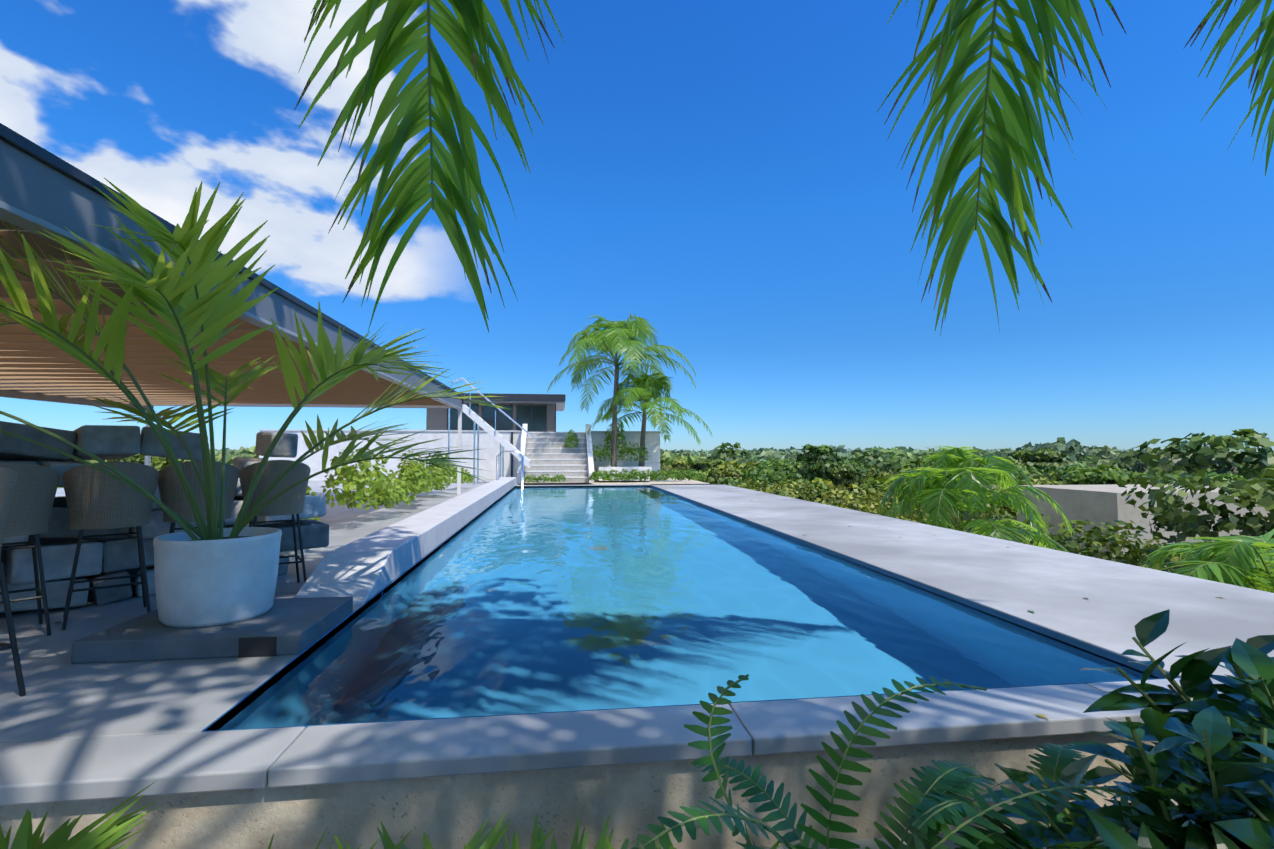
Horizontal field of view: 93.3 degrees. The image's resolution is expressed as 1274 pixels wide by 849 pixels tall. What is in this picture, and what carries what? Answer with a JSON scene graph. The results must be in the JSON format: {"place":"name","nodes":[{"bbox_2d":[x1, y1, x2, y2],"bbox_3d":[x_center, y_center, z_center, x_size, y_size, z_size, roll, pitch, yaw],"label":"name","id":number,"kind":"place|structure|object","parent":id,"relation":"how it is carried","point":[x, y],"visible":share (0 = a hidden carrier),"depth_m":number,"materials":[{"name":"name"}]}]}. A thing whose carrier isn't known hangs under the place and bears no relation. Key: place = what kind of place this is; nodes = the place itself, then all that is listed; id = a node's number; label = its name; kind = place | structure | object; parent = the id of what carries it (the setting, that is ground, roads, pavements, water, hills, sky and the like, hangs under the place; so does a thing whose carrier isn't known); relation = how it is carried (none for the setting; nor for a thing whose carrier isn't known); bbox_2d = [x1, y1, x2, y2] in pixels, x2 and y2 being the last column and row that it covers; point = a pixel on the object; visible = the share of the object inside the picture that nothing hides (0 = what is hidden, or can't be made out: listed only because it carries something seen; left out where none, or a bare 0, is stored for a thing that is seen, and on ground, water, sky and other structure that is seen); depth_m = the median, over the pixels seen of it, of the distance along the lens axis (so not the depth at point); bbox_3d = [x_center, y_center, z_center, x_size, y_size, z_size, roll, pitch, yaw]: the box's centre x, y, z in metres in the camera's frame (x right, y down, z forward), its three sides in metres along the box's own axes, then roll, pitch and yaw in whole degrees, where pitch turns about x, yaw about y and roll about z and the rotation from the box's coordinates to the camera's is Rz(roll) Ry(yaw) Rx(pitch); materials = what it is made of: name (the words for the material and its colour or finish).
{"place":"outdoors","nodes":[
{"label":"outdoors","id":0,"kind":"place"},
{"bbox_2d":[259,431,659,480],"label":"wall","id":1,"kind":"structure","parent":0,"point":[489,448],"depth_m":24.99,"materials":[{"name":"white paint"}]},
{"bbox_2d":[426,393,565,431],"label":"house","id":2,"kind":"structure","parent":1,"relation":"on","point":[436,418],"depth_m":29.09,"materials":[{"name":"grey concrete"}]},
{"bbox_2d":[585,371,712,466],"bbox_3d":[0.389,-0.198,25.605,5.240,4.062,5.070,0,-3,-7],"label":"palm","id":3,"kind":"object","parent":1,"relation":"on","point":[646,388],"visible":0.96,"depth_m":25.13,"materials":[{"name":"green plant"}]},
{"bbox_2d":[0,733,1194,848],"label":"pool wall","id":4,"kind":"structure","parent":0,"point":[634,800],"depth_m":2.37,"materials":[{"name":"beige concrete"}]},
{"bbox_2d":[0,0,1273,451],"label":"sky","id":5,"kind":"structure","parent":0,"point":[723,176],"materials":[{"name":"blue"}]},
{"bbox_2d":[57,429,1273,589],"bbox_3d":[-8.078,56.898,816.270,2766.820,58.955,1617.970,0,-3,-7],"label":"trees","id":6,"kind":"object","parent":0,"point":[809,472],"visible":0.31,"depth_m":54.89,"materials":[{"name":"green plant"}]},
{"bbox_2d":[704,461,1273,588],"bbox_3d":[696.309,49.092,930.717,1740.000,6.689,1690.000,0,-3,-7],"label":"jungle understory","id":7,"kind":"object","parent":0,"point":[1112,558],"depth_m":29.50,"materials":[{"name":"green plant"}]},
{"bbox_2d":[884,446,1049,535],"bbox_3d":[11.194,3.922,20.713,5.732,6.381,4.402,2,-3,-34],"label":"jungle palm","id":8,"kind":"object","parent":7,"relation":"on","point":[948,459],"visible":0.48,"depth_m":20.01,"materials":[{"name":"green plant"}]},
{"bbox_2d":[878,463,1075,551],"bbox_3d":[7.748,3.827,13.593,4.083,5.926,5.026,-2,-3,31],"label":"jungle palm","id":9,"kind":"object","parent":7,"relation":"on","point":[946,491],"visible":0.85,"depth_m":12.80,"materials":[{"name":"green plant"}]},
{"bbox_2d":[1140,529,1273,592],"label":"jungle palm","id":10,"kind":"object","parent":7,"relation":"on","point":[1238,565],"visible":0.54,"depth_m":8.41,"materials":[{"name":"green plant"}]},
{"label":"ground","id":11,"kind":"structure","parent":0,"visible":0},
{"bbox_2d":[1017,484,1269,557],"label":"retaining wall","id":12,"kind":"structure","parent":11,"relation":"on","point":[1101,503],"depth_m":27.71,"materials":[{"name":"white concrete"}]},
{"bbox_3d":[-6.753,7.307,12.855,21.700,7.900,40.000,0,-3,-7],"label":"building body","id":13,"kind":"object","parent":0,"visible":0},
{"bbox_2d":[519,476,709,484],"bbox_3d":[-7.320,2.796,17.448,21.700,1.530,31.160,0,-3,-7],"label":"pool coping","id":14,"kind":"object","parent":13,"relation":"on","point":[667,481],"visible":0.03,"depth_m":24.27,"materials":[{"name":"concrete"}]},
{"bbox_2d":[524,432,587,482],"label":"concrete steps","id":15,"kind":"structure","parent":14,"relation":"on","point":[550,454],"depth_m":23.78,"materials":[{"name":"concrete"}]},
{"bbox_2d":[524,424,705,482],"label":"shrubs","id":16,"kind":"object","parent":14,"relation":"on","point":[641,475],"visible":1,"depth_m":22.37,"materials":[{"name":"green plant"}]},
{"bbox_2d":[597,466,651,480],"bbox_3d":[-0.559,2.029,25.050,2.150,0.550,1.498,0,-3,-7],"label":"planter","id":17,"kind":"object","parent":14,"relation":"on","point":[618,468],"visible":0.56,"depth_m":24.33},
{"bbox_2d":[548,312,697,466],"bbox_3d":[-0.651,-1.452,25.255,6.296,6.530,6.913,0,-3,-7],"label":"palm","id":18,"kind":"object","parent":17,"relation":"on","point":[621,338],"visible":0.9,"depth_m":25.04,"materials":[{"name":"green plant"}]},
{"bbox_2d":[0,478,1273,805],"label":"deck slabs","id":19,"kind":"structure","parent":14,"relation":"on","point":[80,732],"depth_m":2.78,"materials":[{"name":"concrete"}]},
{"bbox_2d":[0,467,25,696],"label":"bar stool","id":20,"kind":"object","parent":19,"relation":"on","point":[8,479],"visible":1,"depth_m":2.85,"materials":[{"name":"grey wicker"}]},
{"bbox_2d":[0,462,59,635],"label":"bar stool","id":21,"kind":"object","parent":19,"relation":"on","point":[33,499],"visible":0.96,"depth_m":3.82,"materials":[{"name":"grey wicker"}]},
{"bbox_2d":[62,461,159,629],"bbox_3d":[-3.721,0.809,4.251,0.522,1.102,0.441,2,-4,-43],"label":"bar stool","id":22,"kind":"object","parent":19,"relation":"on","point":[96,499],"visible":0.98,"depth_m":4.12,"materials":[{"name":"grey wicker"}]},
{"bbox_2d":[0,421,328,614],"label":"outdoor bar","id":23,"kind":"object","parent":19,"relation":"on","point":[96,559],"visible":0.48,"depth_m":4.62,"materials":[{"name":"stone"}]},
{"bbox_2d":[158,460,239,533],"bbox_3d":[-3.400,0.828,4.656,0.522,1.102,0.441,2,-3,-39],"label":"bar stool","id":24,"kind":"object","parent":19,"relation":"on","point":[173,497],"visible":0.46,"depth_m":4.50,"materials":[{"name":"grey fabric"}]},
{"bbox_2d":[71,596,352,663],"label":"platform","id":25,"kind":"structure","parent":19,"relation":"on","point":[296,626],"depth_m":3.46,"materials":[{"name":"grey concrete"}]},
{"bbox_2d":[153,527,281,627],"bbox_3d":[-2.679,0.962,3.860,0.680,0.520,0.680,0,-3,-7],"label":"white planter","id":26,"kind":"object","parent":25,"relation":"on","point":[204,583],"visible":0.96,"depth_m":3.60,"materials":[{"name":"white ceramic"}]},
{"bbox_2d":[187,536,250,540],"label":"planter soil","id":27,"kind":"structure","parent":26,"relation":"on","point":[227,537],"depth_m":4.11,"materials":[{"name":"brown soil"}]},
{"bbox_2d":[0,178,511,540],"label":"potted palm","id":28,"kind":"object","parent":27,"relation":"on","point":[166,292],"visible":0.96,"depth_m":3.44,"materials":[{"name":"green plant"}]},
{"bbox_2d":[238,636,276,657],"bbox_3d":[-2.162,1.268,3.437,0.200,0.110,0.024,0,-3,-7],"label":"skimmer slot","id":29,"kind":"object","parent":25,"relation":"attached to","point":[258,647],"visible":0.79,"depth_m":3.42,"materials":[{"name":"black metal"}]},
{"bbox_2d":[0,123,464,494],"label":"pergola","id":30,"kind":"object","parent":19,"relation":"on","point":[31,361],"depth_m":6.51,"materials":[{"name":"brown wood"}]},
{"bbox_2d":[239,460,310,582],"bbox_3d":[-3.064,0.848,5.089,0.522,1.102,0.441,2,-3,-38],"label":"bar stool","id":31,"kind":"object","parent":19,"relation":"on","point":[290,501],"visible":0.6,"depth_m":4.97,"materials":[{"name":"grey wicker"}]},
{"bbox_2d":[301,447,473,521],"bbox_3d":[-5.014,1.084,13.025,1.380,1.145,13.230,0,-3,-7],"label":"hedge","id":32,"kind":"object","parent":19,"relation":"on","point":[415,477],"visible":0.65,"depth_m":10.24,"materials":[{"name":"green plant"}]},
{"bbox_2d":[294,477,515,604],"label":"pool curb","id":33,"kind":"structure","parent":19,"relation":"on","point":[362,570],"depth_m":5.78,"materials":[{"name":"white concrete"}]},
{"bbox_2d":[496,451,523,490],"bbox_3d":[-4.035,1.709,19.114,0.814,1.751,0.644,0,-3,-7],"label":"pool grab rail","id":34,"kind":"object","parent":33,"relation":"on","point":[522,467],"visible":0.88,"depth_m":18.88,"materials":[{"name":"silver metal"}]},
{"bbox_2d":[259,404,660,476],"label":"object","id":35,"kind":"object","parent":19,"relation":"on","point":[534,417],"visible":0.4,"depth_m":29.43,"materials":[{"name":"grey metal"}]},
{"bbox_2d":[448,377,533,484],"bbox_3d":[-5.988,0.250,21.963,4.469,3.825,1.115,0,-3,-7],"label":"steel stair","id":36,"kind":"object","parent":19,"relation":"on","point":[488,428],"visible":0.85,"depth_m":21.56,"materials":[{"name":"white metal"}]},
{"bbox_2d":[517,424,593,483],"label":"step cheeks","id":37,"kind":"object","parent":19,"relation":"on","point":[590,462],"visible":0.58,"depth_m":23.74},
{"bbox_2d":[49,500,1222,722],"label":"fallen leaves","id":38,"kind":"object","parent":19,"relation":"on","point":[751,500],"visible":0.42,"depth_m":4.10,"materials":[{"name":"brown plant"}]},
{"bbox_2d":[201,485,1179,731],"bbox_3d":[-0.670,2.377,11.773,4.670,1.350,18.150,0,-3,-7],"label":"gutter","id":39,"kind":"object","parent":13,"relation":"on","point":[1111,656],"visible":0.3,"depth_m":4.05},
{"bbox_2d":[218,487,1156,729],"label":"pool water","id":40,"kind":"structure","parent":39,"relation":"on","point":[534,600],"depth_m":4.10,"materials":[{"name":"blue liquid"}]},
{"bbox_2d":[765,823,1129,848],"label":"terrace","id":41,"kind":"structure","parent":13,"relation":"on","point":[870,843],"depth_m":2.50,"materials":[{"name":"concrete"}]},
{"bbox_2d":[294,0,1273,335],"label":"palm fronds","id":42,"kind":"object","parent":41,"relation":"on","point":[1008,126],"visible":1,"depth_m":3.31,"materials":[{"name":"green plant"}]},
{"bbox_3d":[0.567,1.579,1.345,5.600,0.220,1.300,0,-3,-7],"label":"planter bed","id":43,"kind":"object","parent":41,"relation":"on","visible":0},
{"bbox_2d":[0,781,778,848],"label":"palm seedlings","id":44,"kind":"object","parent":43,"relation":"on","point":[107,834],"visible":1,"depth_m":1.69,"materials":[{"name":"green plant"}]},
{"bbox_2d":[972,609,1273,848],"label":"broadleaf plant","id":45,"kind":"object","parent":43,"relation":"on","point":[1227,757],"visible":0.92,"depth_m":1.68,"materials":[{"name":"green plant"}]},
{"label":"soil","id":46,"kind":"structure","parent":43,"relation":"on","visible":0},
{"bbox_2d":[631,674,1240,848],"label":"ferns","id":47,"kind":"object","parent":46,"relation":"on","point":[927,815],"visible":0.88,"depth_m":1.58,"materials":[{"name":"green plant"}]}
]}

